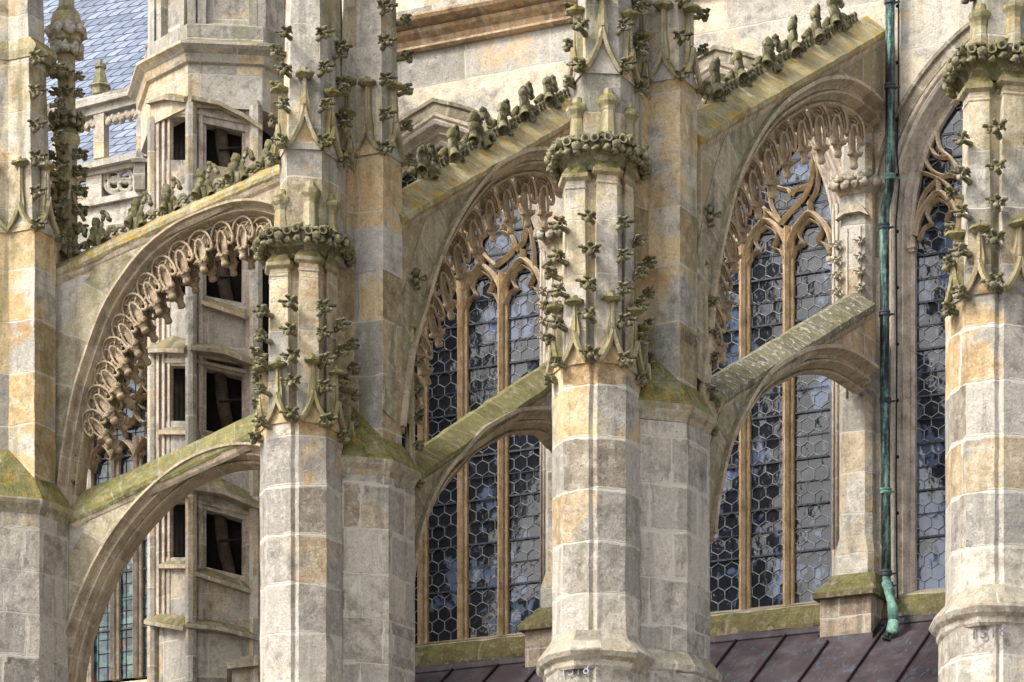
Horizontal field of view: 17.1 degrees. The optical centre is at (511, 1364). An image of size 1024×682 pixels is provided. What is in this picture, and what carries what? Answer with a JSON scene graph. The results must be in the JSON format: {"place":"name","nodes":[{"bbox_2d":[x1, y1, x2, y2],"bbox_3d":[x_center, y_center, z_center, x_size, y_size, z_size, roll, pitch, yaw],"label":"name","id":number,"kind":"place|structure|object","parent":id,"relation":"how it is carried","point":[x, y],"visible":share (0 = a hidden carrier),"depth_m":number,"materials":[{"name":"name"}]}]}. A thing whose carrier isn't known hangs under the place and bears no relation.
{"place":"outdoors","nodes":[
{"label":"outdoors","id":0,"kind":"place"},
{"bbox_2d":[536,0,721,681],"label":"buttress pier","id":1,"kind":"structure","parent":0,"point":[634,424],"depth_m":50.26,"materials":[{"name":"stone"}]},
{"bbox_2d":[697,0,884,386],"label":"flying buttress","id":2,"kind":"structure","parent":1,"relation":"attached to","point":[834,63],"depth_m":54.20,"materials":[{"name":"stone"}]},
{"bbox_2d":[709,292,878,541],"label":"flying buttress","id":3,"kind":"structure","parent":1,"relation":"attached to","point":[835,342],"depth_m":54.76,"materials":[{"name":"stone"}]},
{"bbox_2d":[929,0,1023,681],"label":"buttress pier","id":4,"kind":"structure","parent":0,"point":[976,628],"depth_m":47.05,"materials":[{"name":"stone"}]},
{"label":"ground","id":5,"kind":"structure","parent":0,"visible":0},
{"bbox_2d":[0,0,77,681],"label":"buttress pier","id":6,"kind":"structure","parent":5,"relation":"on","point":[36,510],"depth_m":56.51,"materials":[{"name":"stone"}]},
{"bbox_2d":[44,0,88,263],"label":"slender pinnacle","id":7,"kind":"object","parent":6,"relation":"attached to","point":[65,30],"visible":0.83,"depth_m":57.43,"materials":[{"name":"stone"}]},
{"bbox_2d":[66,413,259,681],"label":"flying buttress","id":8,"kind":"structure","parent":6,"relation":"attached to","point":[114,521],"depth_m":56.87,"materials":[{"name":"stone"}]},
{"bbox_2d":[55,132,279,504],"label":"flying buttress","id":9,"kind":"structure","parent":6,"relation":"attached to","point":[106,284],"depth_m":56.89,"materials":[{"name":"stone"}]},
{"bbox_2d":[127,0,285,681],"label":"stair turret","id":10,"kind":"object","parent":5,"relation":"on","point":[198,92],"visible":0.77,"depth_m":59.76,"materials":[{"name":"stone"}]},
{"bbox_2d":[227,655,258,681],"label":"buttress","id":11,"kind":"structure","parent":10,"relation":"attached to","point":[242,669],"depth_m":58.71,"materials":[{"name":"stone"}]},
{"bbox_2d":[247,0,427,681],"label":"buttress pier","id":12,"kind":"structure","parent":5,"relation":"on","point":[341,478],"depth_m":53.05,"materials":[{"name":"stone"}]},
{"bbox_2d":[381,74,571,433],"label":"flying buttress","id":13,"kind":"structure","parent":12,"relation":"attached to","point":[445,197],"depth_m":56.25,"materials":[{"name":"stone"}]},
{"bbox_2d":[415,361,552,577],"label":"flying buttress","id":14,"kind":"structure","parent":12,"relation":"attached to","point":[522,405],"depth_m":56.73,"materials":[{"name":"stone"}]},
{"bbox_2d":[81,0,971,681],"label":"church wall","id":15,"kind":"structure","parent":5,"relation":"on","point":[795,542],"depth_m":59.38,"materials":[{"name":"stone"}]},
{"bbox_2d":[43,0,147,183],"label":"slate roof","id":16,"kind":"structure","parent":15,"relation":"on","point":[116,41],"depth_m":68.19,"materials":[{"name":"stone"}]},
{"bbox_2d":[47,44,147,251],"bbox_3d":[-7.797,-22.660,64.618,2.801,4.608,0.630,0,0,21],"label":"balustrade","id":17,"kind":"object","parent":15,"relation":"on","point":[102,108],"visible":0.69,"depth_m":64.55,"materials":[{"name":"stone"}]},
{"bbox_2d":[86,177,146,681],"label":"window","id":18,"kind":"structure","parent":15,"relation":"in","point":[119,651],"depth_m":65.25,"materials":[{"name":"glass"}]},
{"bbox_2d":[399,98,546,647],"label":"window","id":19,"kind":"structure","parent":15,"relation":"in","point":[478,571],"depth_m":61.84,"materials":[{"name":"glass"}]},
{"bbox_2d":[415,613,937,681],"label":"lean to roof","id":20,"kind":"object","parent":15,"relation":"attached to","point":[908,652],"visible":0.46,"depth_m":57.48,"materials":[{"name":"brown metal"}]},
{"bbox_2d":[695,45,840,615],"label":"window","id":21,"kind":"structure","parent":15,"relation":"in","point":[771,546],"depth_m":59.25,"materials":[{"name":"glass"}]},
{"bbox_2d":[878,0,899,640],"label":"downpipe","id":22,"kind":"object","parent":15,"relation":"attached to","point":[885,314],"visible":1,"depth_m":57.62,"materials":[{"name":"green metal"}]},
{"bbox_2d":[895,0,899,597],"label":"lightning cable","id":23,"kind":"object","parent":15,"relation":"attached to","point":[897,287],"visible":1,"depth_m":57.85,"materials":[{"name":"green metal"}]},
{"bbox_2d":[874,21,969,595],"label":"window","id":24,"kind":"structure","parent":15,"relation":"in","point":[929,119],"depth_m":58.00,"materials":[{"name":"glass"}]}
]}

